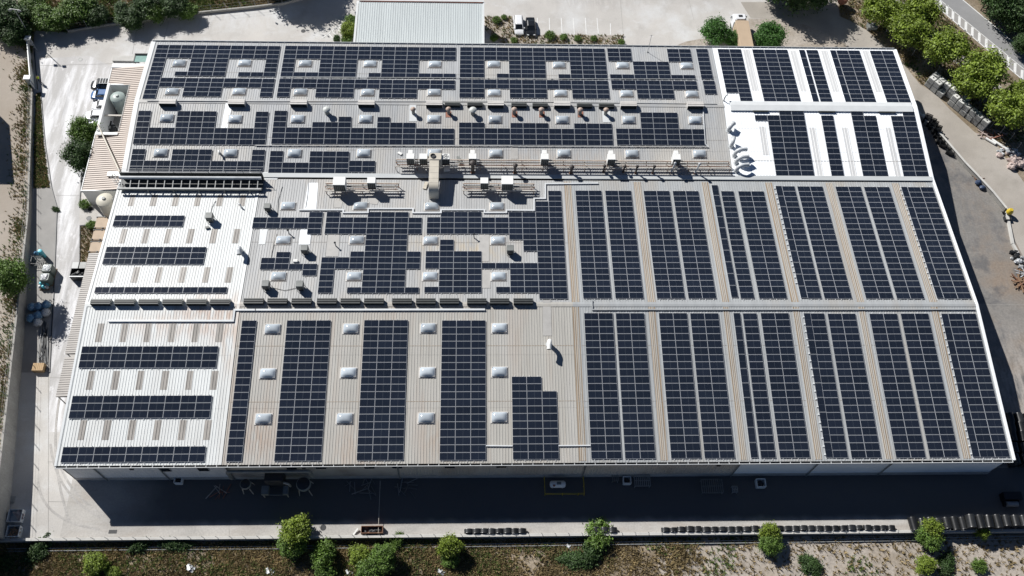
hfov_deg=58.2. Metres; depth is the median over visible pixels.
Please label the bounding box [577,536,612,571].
shrub
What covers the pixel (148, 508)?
front yard
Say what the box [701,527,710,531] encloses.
pipe coil
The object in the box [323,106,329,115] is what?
mushroom vent
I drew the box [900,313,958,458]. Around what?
solar array
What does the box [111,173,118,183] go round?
ladder
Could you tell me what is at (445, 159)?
cooling unit
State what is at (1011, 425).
pipe coil
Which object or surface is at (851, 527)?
pipe coil
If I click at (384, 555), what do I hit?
shrub
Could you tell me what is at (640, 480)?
steel rack
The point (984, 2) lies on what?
tree
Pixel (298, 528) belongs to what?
shrub
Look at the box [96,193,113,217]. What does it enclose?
storage tank
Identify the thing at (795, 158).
solar array
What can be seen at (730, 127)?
curved duct
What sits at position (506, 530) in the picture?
pipe coil
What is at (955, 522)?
pipe coil
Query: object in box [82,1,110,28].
tree
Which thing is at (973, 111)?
liquid tote
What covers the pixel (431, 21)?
annexe
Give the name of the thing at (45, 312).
bulk bag
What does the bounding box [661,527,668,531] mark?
pipe coil
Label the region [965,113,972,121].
liquid tote
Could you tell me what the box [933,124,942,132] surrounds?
dark crate
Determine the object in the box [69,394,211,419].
solar array
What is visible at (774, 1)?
tree
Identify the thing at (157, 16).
tree
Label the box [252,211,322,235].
solar array
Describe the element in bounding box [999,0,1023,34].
tree
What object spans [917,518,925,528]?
pipe coil
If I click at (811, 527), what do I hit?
pipe coil
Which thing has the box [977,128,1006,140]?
scrap heap
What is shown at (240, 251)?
elbow duct
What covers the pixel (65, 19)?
tree
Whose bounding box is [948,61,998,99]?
plane tree
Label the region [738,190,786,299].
solar array
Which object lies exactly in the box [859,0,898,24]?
plane tree
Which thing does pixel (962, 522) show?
pipe coil
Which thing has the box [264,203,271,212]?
boxed cooler
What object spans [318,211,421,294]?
solar array
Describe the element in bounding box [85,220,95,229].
shrub
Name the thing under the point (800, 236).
solar array
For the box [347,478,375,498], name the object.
scrap heap
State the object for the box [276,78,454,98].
solar array
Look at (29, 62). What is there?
sliding gate
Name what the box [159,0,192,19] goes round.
tree
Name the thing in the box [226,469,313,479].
extraction duct
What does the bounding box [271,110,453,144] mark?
solar array
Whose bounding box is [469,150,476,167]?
cooling unit
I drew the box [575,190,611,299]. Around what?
solar array
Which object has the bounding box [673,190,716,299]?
solar array
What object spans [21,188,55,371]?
path
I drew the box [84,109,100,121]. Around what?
parked car
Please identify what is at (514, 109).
mushroom vent
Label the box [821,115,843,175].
solar array
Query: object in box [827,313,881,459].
solar array
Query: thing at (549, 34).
shrub
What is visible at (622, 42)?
shrub
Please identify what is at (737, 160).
curved duct
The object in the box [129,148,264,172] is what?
solar array
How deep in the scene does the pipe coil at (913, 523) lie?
129.50 m
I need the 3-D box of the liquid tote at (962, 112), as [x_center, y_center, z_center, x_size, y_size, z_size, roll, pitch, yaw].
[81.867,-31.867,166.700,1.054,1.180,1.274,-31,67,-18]
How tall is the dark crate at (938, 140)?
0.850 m
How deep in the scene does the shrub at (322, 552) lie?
124.72 m
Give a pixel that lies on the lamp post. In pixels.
(9, 9)
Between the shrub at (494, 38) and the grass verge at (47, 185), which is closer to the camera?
the grass verge at (47, 185)
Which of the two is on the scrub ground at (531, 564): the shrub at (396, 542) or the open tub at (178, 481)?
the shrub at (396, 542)
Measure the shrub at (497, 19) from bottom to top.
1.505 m
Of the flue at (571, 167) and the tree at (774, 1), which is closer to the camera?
the flue at (571, 167)
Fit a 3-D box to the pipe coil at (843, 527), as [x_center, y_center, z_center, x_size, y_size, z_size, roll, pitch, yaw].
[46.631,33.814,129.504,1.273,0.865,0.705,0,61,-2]
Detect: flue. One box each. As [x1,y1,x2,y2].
[470,160,475,173]
[513,163,517,173]
[569,165,573,174]
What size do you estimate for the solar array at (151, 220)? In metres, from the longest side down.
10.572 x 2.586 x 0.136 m
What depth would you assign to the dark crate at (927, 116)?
164.87 m
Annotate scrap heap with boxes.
[206,484,230,499]
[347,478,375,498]
[397,478,417,497]
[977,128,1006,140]
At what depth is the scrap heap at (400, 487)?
130.49 m
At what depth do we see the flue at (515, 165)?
147.31 m
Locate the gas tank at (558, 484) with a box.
[550,481,565,488]
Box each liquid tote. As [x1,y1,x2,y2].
[924,81,931,88]
[927,74,936,84]
[930,86,940,93]
[932,79,942,88]
[933,71,940,78]
[935,89,945,97]
[939,76,946,86]
[942,80,953,90]
[947,99,956,107]
[948,86,957,94]
[950,93,960,102]
[953,104,962,111]
[956,98,966,107]
[959,109,968,116]
[962,102,972,112]
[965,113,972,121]
[968,107,979,117]
[970,119,981,125]
[973,112,984,122]
[977,123,987,130]
[980,117,990,126]
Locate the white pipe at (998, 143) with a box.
[991,138,1006,148]
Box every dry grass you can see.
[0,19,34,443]
[32,93,49,187]
[46,0,283,30]
[79,226,92,261]
[484,15,623,44]
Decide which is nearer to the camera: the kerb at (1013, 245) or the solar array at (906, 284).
the solar array at (906, 284)
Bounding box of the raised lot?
[0,0,34,444]
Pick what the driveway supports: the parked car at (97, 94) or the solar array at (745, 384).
the parked car at (97, 94)
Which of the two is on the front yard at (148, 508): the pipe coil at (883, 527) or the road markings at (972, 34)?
the pipe coil at (883, 527)
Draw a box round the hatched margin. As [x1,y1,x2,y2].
[935,0,1023,79]
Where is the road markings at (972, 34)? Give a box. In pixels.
[939,0,1023,79]
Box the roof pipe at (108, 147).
[97,124,120,171]
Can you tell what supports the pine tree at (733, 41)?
on the planting bed at (697, 42)
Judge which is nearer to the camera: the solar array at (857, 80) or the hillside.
the solar array at (857, 80)
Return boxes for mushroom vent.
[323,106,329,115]
[410,107,415,114]
[446,107,450,114]
[469,107,476,115]
[511,107,516,114]
[539,107,543,114]
[578,107,582,114]
[603,107,608,115]
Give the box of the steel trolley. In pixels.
[30,256,44,266]
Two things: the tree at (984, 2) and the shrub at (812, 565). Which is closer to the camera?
the shrub at (812, 565)
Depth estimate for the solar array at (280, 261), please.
137.50 m
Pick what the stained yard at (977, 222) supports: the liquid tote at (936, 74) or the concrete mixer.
the concrete mixer
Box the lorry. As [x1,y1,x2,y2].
[730,14,753,45]
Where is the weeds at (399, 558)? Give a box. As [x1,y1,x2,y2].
[0,536,878,575]
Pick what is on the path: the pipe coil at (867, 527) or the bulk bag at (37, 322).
the bulk bag at (37, 322)
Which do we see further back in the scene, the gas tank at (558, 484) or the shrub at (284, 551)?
the gas tank at (558, 484)
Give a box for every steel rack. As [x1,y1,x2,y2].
[633,475,650,487]
[700,479,723,493]
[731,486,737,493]
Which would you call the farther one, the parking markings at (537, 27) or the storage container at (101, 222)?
the parking markings at (537, 27)
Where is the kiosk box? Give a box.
[866,23,877,30]
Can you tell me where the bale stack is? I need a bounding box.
[39,264,56,285]
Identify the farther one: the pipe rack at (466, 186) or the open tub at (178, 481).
the pipe rack at (466, 186)
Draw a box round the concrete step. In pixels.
[112,56,133,61]
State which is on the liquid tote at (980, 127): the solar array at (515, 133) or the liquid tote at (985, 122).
the liquid tote at (985, 122)
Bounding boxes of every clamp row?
[774,188,796,283]
[803,316,825,454]
[900,189,931,284]
[940,316,971,454]
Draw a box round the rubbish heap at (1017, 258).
[1010,254,1023,268]
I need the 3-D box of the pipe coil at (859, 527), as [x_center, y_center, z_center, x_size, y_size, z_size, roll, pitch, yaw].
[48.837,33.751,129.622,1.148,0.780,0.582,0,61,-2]
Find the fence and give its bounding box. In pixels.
[857,1,1023,156]
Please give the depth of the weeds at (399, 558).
126.20 m
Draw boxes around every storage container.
[88,241,101,252]
[91,229,105,240]
[94,216,108,228]
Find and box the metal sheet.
[444,167,449,171]
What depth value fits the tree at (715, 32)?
170.52 m
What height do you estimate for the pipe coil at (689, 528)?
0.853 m
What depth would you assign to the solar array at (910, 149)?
153.48 m
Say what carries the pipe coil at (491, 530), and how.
on the front yard at (148, 508)
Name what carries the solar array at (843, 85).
on the factory building
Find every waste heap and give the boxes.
[996,147,1020,160]
[1007,156,1023,170]
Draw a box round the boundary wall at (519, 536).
[0,529,1023,543]
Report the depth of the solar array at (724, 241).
142.55 m
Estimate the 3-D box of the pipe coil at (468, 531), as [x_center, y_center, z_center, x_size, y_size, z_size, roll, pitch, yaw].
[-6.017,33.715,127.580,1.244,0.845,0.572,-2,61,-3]
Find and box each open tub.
[173,478,183,484]
[622,476,631,484]
[755,478,766,488]
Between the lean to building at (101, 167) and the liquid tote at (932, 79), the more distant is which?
the liquid tote at (932, 79)
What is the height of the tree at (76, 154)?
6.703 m
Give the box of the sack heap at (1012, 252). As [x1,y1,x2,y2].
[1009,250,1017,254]
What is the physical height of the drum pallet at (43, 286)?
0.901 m
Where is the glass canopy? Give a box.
[133,53,147,63]
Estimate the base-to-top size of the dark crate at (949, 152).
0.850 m
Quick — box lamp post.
[8,8,24,26]
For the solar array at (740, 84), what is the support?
on the factory building
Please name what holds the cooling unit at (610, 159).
on the pipe rack at (501, 166)
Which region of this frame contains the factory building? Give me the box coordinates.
[54,40,1015,480]
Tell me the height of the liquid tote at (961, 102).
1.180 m
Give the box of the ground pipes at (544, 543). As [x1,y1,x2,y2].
[6,536,1023,551]
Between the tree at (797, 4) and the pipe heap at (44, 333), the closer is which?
the pipe heap at (44, 333)
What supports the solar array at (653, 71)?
on the factory building
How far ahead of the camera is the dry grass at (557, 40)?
172.70 m
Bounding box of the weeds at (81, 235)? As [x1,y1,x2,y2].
[80,226,91,260]
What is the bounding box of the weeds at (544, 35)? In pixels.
[484,15,621,44]
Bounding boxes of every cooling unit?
[333,177,346,192]
[367,177,376,188]
[406,150,414,167]
[419,153,427,167]
[442,154,449,164]
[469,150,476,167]
[480,178,487,191]
[501,176,512,189]
[540,150,548,166]
[606,150,615,168]
[671,150,680,165]
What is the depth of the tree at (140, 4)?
168.71 m
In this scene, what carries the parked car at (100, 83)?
on the driveway
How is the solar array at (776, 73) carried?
on the factory building
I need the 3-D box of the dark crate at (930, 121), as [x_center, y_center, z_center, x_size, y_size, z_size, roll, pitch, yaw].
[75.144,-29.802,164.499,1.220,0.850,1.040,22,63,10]
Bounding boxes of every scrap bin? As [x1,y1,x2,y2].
[5,525,22,537]
[6,509,25,522]
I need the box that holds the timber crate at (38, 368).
[32,363,46,372]
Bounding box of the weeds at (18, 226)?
[0,16,33,439]
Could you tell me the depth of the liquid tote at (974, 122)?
165.60 m
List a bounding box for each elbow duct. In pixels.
[237,246,244,254]
[546,339,551,349]
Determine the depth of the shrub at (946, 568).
128.12 m
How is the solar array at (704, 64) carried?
on the factory building
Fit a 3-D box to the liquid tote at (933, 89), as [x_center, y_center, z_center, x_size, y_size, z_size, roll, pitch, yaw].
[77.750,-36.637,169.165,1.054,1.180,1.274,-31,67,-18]
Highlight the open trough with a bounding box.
[361,526,383,534]
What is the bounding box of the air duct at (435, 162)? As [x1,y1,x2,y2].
[428,153,441,198]
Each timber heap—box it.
[1010,273,1023,292]
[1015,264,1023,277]
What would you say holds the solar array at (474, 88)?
on the factory building
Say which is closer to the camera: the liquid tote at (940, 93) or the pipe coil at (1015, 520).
the pipe coil at (1015, 520)
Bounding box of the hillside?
[35,0,286,32]
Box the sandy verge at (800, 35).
[749,19,848,46]
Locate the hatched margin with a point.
(1011, 61)
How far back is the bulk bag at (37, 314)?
140.70 m
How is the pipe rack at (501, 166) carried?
on the factory building
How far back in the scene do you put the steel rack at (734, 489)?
131.34 m
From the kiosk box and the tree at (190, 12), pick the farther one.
the kiosk box
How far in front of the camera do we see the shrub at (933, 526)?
128.26 m
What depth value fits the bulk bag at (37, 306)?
141.45 m
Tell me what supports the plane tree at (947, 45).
on the roadside verge at (888, 42)
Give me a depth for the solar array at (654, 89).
157.34 m
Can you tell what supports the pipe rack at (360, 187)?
on the factory building
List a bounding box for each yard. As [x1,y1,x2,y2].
[8,0,849,537]
[60,468,1023,537]
[921,121,1023,467]
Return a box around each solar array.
[60,445,205,464]
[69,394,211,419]
[78,345,218,369]
[94,286,227,294]
[102,246,206,265]
[113,214,184,227]
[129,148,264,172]
[133,110,268,145]
[142,44,280,98]
[159,77,274,97]
[226,319,256,463]
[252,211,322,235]
[260,252,316,275]
[268,150,348,172]
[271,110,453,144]
[274,319,330,462]
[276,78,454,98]
[280,45,455,78]
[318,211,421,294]
[349,160,374,172]
[357,319,407,461]
[424,191,567,300]
[439,319,485,461]
[459,79,609,98]
[459,122,612,145]
[460,46,607,79]
[512,376,558,460]
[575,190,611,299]
[584,312,621,460]
[605,191,643,299]
[607,48,695,80]
[611,80,697,99]
[616,111,705,145]
[616,312,655,460]
[643,190,684,298]
[659,312,700,459]
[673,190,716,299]
[690,313,734,459]
[696,49,712,78]
[703,80,716,95]
[711,184,737,297]
[717,48,752,100]
[721,190,754,299]
[733,313,757,457]
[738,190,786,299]
[743,312,775,459]
[752,49,800,101]
[755,111,813,175]
[760,312,809,459]
[775,186,807,299]
[782,185,821,298]
[797,185,851,299]
[798,49,818,101]
[803,312,832,458]
[806,50,832,101]
[810,313,847,459]
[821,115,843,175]
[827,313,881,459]
[830,50,851,101]
[835,186,893,298]
[836,50,875,101]
[851,112,887,175]
[864,186,924,299]
[869,312,925,459]
[870,50,910,101]
[891,111,928,175]
[900,186,943,299]
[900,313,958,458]
[907,186,971,299]
[940,312,979,456]
[948,312,1009,458]
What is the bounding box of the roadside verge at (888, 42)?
[838,0,1023,181]
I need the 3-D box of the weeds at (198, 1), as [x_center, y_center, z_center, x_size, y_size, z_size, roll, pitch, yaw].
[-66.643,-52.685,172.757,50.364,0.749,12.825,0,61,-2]
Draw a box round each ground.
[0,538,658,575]
[1,534,1017,543]
[657,534,1023,575]
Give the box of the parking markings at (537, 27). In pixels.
[323,18,610,37]
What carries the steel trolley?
on the path
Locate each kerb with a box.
[40,92,85,372]
[1005,208,1018,252]
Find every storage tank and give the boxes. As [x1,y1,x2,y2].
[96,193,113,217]
[110,91,125,114]
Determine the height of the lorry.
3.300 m
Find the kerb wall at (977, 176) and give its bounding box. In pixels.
[918,110,1007,210]
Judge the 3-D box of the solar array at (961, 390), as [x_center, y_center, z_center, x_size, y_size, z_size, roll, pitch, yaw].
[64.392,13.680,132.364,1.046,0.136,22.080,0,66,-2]
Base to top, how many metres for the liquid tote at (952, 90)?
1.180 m
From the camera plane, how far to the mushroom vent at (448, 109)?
151.91 m
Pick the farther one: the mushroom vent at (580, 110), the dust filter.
the mushroom vent at (580, 110)
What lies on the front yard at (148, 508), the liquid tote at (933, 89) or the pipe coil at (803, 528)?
the pipe coil at (803, 528)
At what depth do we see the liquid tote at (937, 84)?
167.80 m
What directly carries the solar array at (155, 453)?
on the factory building
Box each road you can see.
[741,0,1023,255]
[942,0,1023,67]
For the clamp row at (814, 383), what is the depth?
131.06 m
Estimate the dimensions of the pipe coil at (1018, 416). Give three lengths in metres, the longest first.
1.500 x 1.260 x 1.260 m
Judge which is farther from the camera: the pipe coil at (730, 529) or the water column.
the water column
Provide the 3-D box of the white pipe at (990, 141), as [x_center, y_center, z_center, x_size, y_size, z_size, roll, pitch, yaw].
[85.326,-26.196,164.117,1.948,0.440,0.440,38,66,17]
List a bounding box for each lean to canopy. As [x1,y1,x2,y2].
[56,357,74,403]
[65,253,98,356]
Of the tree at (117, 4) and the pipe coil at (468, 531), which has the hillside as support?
the tree at (117, 4)
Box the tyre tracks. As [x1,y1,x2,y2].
[37,397,103,529]
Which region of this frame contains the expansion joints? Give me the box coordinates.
[40,1,906,533]
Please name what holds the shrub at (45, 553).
on the scrub ground at (531, 564)
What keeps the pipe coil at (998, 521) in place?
on the pipe coil
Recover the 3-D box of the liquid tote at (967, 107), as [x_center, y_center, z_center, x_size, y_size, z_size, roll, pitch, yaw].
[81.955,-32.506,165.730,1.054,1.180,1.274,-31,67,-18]
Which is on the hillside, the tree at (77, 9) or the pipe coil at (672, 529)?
the tree at (77, 9)
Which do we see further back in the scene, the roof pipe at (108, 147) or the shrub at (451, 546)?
the roof pipe at (108, 147)
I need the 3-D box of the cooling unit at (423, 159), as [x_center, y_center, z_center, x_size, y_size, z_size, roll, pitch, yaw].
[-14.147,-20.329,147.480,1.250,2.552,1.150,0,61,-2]
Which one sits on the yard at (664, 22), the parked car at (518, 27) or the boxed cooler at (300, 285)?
the parked car at (518, 27)
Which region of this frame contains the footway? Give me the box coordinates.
[896,0,1001,94]
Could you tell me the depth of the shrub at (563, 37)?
172.15 m
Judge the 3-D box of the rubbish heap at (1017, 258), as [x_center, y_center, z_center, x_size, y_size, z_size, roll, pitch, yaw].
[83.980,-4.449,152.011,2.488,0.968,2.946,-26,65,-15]
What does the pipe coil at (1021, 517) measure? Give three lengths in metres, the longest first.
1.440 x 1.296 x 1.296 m
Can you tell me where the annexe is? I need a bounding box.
[353,0,483,42]
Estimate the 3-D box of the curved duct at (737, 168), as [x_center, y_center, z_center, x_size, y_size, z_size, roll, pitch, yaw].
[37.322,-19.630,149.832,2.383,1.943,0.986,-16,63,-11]
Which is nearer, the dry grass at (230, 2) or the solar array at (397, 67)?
the solar array at (397, 67)
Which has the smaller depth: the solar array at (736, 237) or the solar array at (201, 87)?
the solar array at (736, 237)
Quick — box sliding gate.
[26,41,37,89]
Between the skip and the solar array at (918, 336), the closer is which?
the solar array at (918, 336)
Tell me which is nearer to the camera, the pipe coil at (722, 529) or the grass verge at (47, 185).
the pipe coil at (722, 529)
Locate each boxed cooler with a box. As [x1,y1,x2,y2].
[205,212,214,222]
[261,280,270,290]
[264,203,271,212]
[296,280,304,290]
[300,244,308,254]
[507,245,513,254]
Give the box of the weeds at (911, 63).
[840,0,1023,142]
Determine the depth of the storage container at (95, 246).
144.84 m
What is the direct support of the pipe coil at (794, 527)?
on the front yard at (148, 508)
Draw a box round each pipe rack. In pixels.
[324,182,399,194]
[395,159,730,171]
[462,183,534,194]
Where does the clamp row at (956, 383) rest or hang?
on the factory building
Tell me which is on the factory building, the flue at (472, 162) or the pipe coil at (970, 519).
the flue at (472, 162)
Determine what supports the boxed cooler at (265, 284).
on the factory building
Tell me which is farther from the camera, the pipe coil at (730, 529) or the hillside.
the hillside
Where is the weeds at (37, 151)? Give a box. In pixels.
[33,93,48,187]
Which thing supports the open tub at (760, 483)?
on the front yard at (148, 508)
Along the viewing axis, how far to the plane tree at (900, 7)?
172.36 m
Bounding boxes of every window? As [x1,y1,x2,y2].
[159,468,171,471]
[197,468,209,470]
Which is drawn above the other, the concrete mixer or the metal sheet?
the metal sheet
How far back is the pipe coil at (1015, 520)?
129.20 m
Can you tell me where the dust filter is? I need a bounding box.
[261,473,291,497]
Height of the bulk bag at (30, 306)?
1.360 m
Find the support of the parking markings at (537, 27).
on the yard at (664, 22)
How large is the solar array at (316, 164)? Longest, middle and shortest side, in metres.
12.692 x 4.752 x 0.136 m
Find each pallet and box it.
[10,496,15,501]
[38,282,49,289]
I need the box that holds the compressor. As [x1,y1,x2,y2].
[108,124,117,131]
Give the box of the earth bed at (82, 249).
[80,226,92,261]
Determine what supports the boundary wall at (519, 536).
on the ground at (540, 538)
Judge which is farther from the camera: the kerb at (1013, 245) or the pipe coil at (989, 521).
the kerb at (1013, 245)
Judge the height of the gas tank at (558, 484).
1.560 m
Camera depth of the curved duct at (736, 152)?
150.45 m
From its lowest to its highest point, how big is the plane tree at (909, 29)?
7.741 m
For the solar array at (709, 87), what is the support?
on the factory building
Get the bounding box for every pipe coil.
[464,528,471,533]
[472,528,480,533]
[480,528,487,533]
[488,528,494,533]
[495,528,502,533]
[503,528,510,533]
[511,528,518,533]
[518,528,525,533]
[601,527,608,532]
[608,527,616,532]
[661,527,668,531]
[669,527,676,531]
[677,526,684,531]
[685,526,693,531]
[694,526,701,531]
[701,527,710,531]
[710,526,717,531]
[718,526,726,531]
[726,526,734,531]
[734,526,742,531]
[742,526,750,531]
[750,525,758,530]
[783,526,791,530]
[791,525,799,530]
[799,525,807,530]
[807,525,814,530]
[815,525,823,530]
[823,525,831,530]
[831,525,839,530]
[839,525,848,530]
[847,525,855,530]
[855,525,862,529]
[863,525,871,529]
[872,525,879,529]
[879,525,887,529]
[887,525,895,529]
[907,516,918,530]
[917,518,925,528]
[942,517,952,529]
[950,516,960,530]
[958,517,968,529]
[965,514,977,528]
[975,514,986,529]
[983,515,994,528]
[992,514,1003,528]
[1001,515,1011,527]
[1005,412,1015,422]
[1007,421,1016,431]
[1007,463,1017,467]
[1009,431,1018,441]
[1010,515,1020,526]
[1012,442,1019,453]
[1012,453,1021,465]
[1013,412,1023,421]
[1015,421,1023,431]
[1016,431,1023,442]
[1018,442,1023,453]
[1019,515,1023,526]
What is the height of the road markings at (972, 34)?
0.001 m
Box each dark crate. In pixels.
[924,113,932,120]
[928,117,936,123]
[930,119,938,126]
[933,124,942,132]
[936,136,944,143]
[938,140,947,148]
[945,147,954,156]
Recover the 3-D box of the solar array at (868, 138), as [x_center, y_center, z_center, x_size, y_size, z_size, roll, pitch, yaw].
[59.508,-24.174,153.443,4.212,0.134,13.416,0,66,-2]
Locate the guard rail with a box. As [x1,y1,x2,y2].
[544,476,584,495]
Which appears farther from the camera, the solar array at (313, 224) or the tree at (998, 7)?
the tree at (998, 7)
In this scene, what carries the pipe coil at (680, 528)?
on the front yard at (148, 508)
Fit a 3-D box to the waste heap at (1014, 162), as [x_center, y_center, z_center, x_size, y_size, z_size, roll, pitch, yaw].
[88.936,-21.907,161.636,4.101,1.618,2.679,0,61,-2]
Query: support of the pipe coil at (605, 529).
on the front yard at (148, 508)
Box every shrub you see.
[18,548,51,564]
[20,532,54,564]
[50,206,59,211]
[77,199,90,209]
[81,550,111,575]
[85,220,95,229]
[104,566,121,575]
[125,540,153,554]
[154,540,196,553]
[272,534,310,562]
[275,512,312,555]
[308,537,338,569]
[312,562,339,575]
[333,34,339,41]
[337,20,354,37]
[340,34,353,41]
[343,13,355,22]
[346,542,370,568]
[351,551,389,575]
[366,539,397,574]
[391,531,403,548]
[435,532,465,557]
[439,553,460,567]
[490,33,498,41]
[492,16,502,22]
[510,37,517,43]
[545,30,556,39]
[555,547,595,574]
[560,33,567,40]
[574,35,580,40]
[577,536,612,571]
[582,516,613,551]
[590,35,596,40]
[618,38,626,44]
[755,533,783,558]
[757,521,782,541]
[797,550,826,575]
[913,522,945,554]
[914,552,938,575]
[919,517,947,543]
[935,549,957,575]
[969,557,988,573]
[974,528,990,541]
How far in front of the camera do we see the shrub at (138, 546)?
125.71 m
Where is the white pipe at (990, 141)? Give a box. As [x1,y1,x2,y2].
[985,137,995,144]
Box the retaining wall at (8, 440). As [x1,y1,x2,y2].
[0,85,33,539]
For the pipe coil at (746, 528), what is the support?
on the front yard at (148, 508)
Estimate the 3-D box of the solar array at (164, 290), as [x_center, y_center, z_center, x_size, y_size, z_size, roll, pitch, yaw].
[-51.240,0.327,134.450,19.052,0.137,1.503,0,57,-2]
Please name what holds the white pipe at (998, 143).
on the roadside verge at (888, 42)
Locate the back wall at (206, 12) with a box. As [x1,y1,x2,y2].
[65,0,301,32]
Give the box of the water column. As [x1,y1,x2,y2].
[38,249,45,257]
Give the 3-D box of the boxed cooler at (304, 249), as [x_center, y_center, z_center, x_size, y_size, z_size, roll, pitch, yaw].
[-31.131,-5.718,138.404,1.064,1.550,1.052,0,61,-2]
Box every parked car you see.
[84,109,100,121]
[90,78,108,90]
[90,89,105,100]
[91,99,115,109]
[513,15,524,34]
[525,17,536,35]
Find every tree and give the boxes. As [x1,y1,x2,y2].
[0,0,33,34]
[0,12,32,47]
[0,256,34,302]
[18,0,50,23]
[27,2,60,32]
[40,6,76,33]
[56,137,92,175]
[57,0,101,21]
[65,114,103,145]
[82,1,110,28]
[112,0,128,14]
[113,5,145,32]
[128,0,164,20]
[142,1,166,25]
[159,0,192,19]
[177,0,199,20]
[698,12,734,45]
[724,29,737,45]
[752,19,789,46]
[766,0,792,6]
[779,0,822,16]
[807,0,837,13]
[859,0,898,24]
[879,0,912,30]
[886,10,938,49]
[902,0,946,26]
[919,25,974,68]
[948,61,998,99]
[960,45,1012,89]
[978,0,991,10]
[981,82,1023,131]
[983,0,1022,29]
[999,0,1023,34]
[1005,77,1023,98]
[1008,31,1023,54]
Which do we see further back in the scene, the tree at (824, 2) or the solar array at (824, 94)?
the tree at (824, 2)
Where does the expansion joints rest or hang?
on the yard at (664, 22)
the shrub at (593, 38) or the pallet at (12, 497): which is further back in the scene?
the shrub at (593, 38)
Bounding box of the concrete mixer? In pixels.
[1002,208,1013,220]
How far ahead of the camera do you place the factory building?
136.79 m
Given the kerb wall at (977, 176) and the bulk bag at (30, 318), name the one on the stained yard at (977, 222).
the kerb wall at (977, 176)
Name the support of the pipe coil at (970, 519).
on the pipe coil
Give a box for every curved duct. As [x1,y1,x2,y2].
[725,121,735,132]
[728,136,735,148]
[731,147,747,157]
[733,154,749,165]
[733,162,749,173]
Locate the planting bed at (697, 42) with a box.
[485,16,728,45]
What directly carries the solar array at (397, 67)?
on the factory building
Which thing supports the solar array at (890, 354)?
on the factory building
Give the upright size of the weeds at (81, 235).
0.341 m
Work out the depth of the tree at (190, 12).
170.17 m
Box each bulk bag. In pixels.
[26,314,34,322]
[27,303,34,310]
[33,311,42,318]
[33,318,42,326]
[34,302,42,310]
[41,300,50,307]
[41,308,50,316]
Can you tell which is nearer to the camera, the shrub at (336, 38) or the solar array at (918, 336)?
the solar array at (918, 336)
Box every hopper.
[240,479,254,493]
[296,477,313,495]
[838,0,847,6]
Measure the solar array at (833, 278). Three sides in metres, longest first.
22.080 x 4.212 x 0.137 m
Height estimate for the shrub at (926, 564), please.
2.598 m
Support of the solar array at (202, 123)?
on the factory building
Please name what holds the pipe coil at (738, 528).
on the front yard at (148, 508)
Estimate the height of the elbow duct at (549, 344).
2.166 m
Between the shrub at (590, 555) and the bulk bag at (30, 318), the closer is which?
the shrub at (590, 555)
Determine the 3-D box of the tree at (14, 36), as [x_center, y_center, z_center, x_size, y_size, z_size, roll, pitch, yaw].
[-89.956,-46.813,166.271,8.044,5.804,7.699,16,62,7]
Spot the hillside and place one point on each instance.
(148, 21)
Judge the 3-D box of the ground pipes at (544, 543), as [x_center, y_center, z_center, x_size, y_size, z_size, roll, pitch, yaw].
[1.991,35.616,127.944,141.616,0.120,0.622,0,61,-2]
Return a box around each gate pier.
[23,75,37,90]
[24,36,37,50]
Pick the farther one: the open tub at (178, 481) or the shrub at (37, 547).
the open tub at (178, 481)
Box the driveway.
[39,56,111,431]
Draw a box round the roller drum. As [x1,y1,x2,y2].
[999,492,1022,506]
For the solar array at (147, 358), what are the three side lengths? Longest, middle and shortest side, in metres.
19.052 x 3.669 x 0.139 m
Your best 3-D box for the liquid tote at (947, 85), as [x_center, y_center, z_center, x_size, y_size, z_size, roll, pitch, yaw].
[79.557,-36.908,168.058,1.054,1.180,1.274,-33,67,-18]
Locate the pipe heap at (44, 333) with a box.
[38,320,47,370]
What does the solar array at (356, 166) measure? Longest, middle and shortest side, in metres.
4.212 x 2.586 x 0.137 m
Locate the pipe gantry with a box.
[117,169,276,192]
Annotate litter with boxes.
[186,564,194,572]
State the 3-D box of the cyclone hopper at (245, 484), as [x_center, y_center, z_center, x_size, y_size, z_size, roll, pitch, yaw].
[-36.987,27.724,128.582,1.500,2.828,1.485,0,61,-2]
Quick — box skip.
[69,262,85,280]
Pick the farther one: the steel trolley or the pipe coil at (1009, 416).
the steel trolley
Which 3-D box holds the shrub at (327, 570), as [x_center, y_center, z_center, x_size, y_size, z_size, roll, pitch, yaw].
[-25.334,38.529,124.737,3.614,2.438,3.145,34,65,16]
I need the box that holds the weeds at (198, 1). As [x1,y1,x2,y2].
[35,0,284,31]
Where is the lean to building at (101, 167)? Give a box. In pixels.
[80,64,144,204]
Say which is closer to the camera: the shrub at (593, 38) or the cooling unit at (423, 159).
the cooling unit at (423, 159)
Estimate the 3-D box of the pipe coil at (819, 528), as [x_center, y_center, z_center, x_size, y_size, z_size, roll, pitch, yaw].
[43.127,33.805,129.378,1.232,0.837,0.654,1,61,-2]
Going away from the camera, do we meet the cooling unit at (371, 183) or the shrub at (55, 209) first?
the cooling unit at (371, 183)
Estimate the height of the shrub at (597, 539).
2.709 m
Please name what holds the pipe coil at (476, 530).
on the front yard at (148, 508)
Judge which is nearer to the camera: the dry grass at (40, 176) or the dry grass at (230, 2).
the dry grass at (40, 176)
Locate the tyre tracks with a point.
(59, 480)
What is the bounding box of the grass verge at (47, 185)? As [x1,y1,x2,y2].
[33,94,49,188]
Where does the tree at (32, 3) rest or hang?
on the hillside

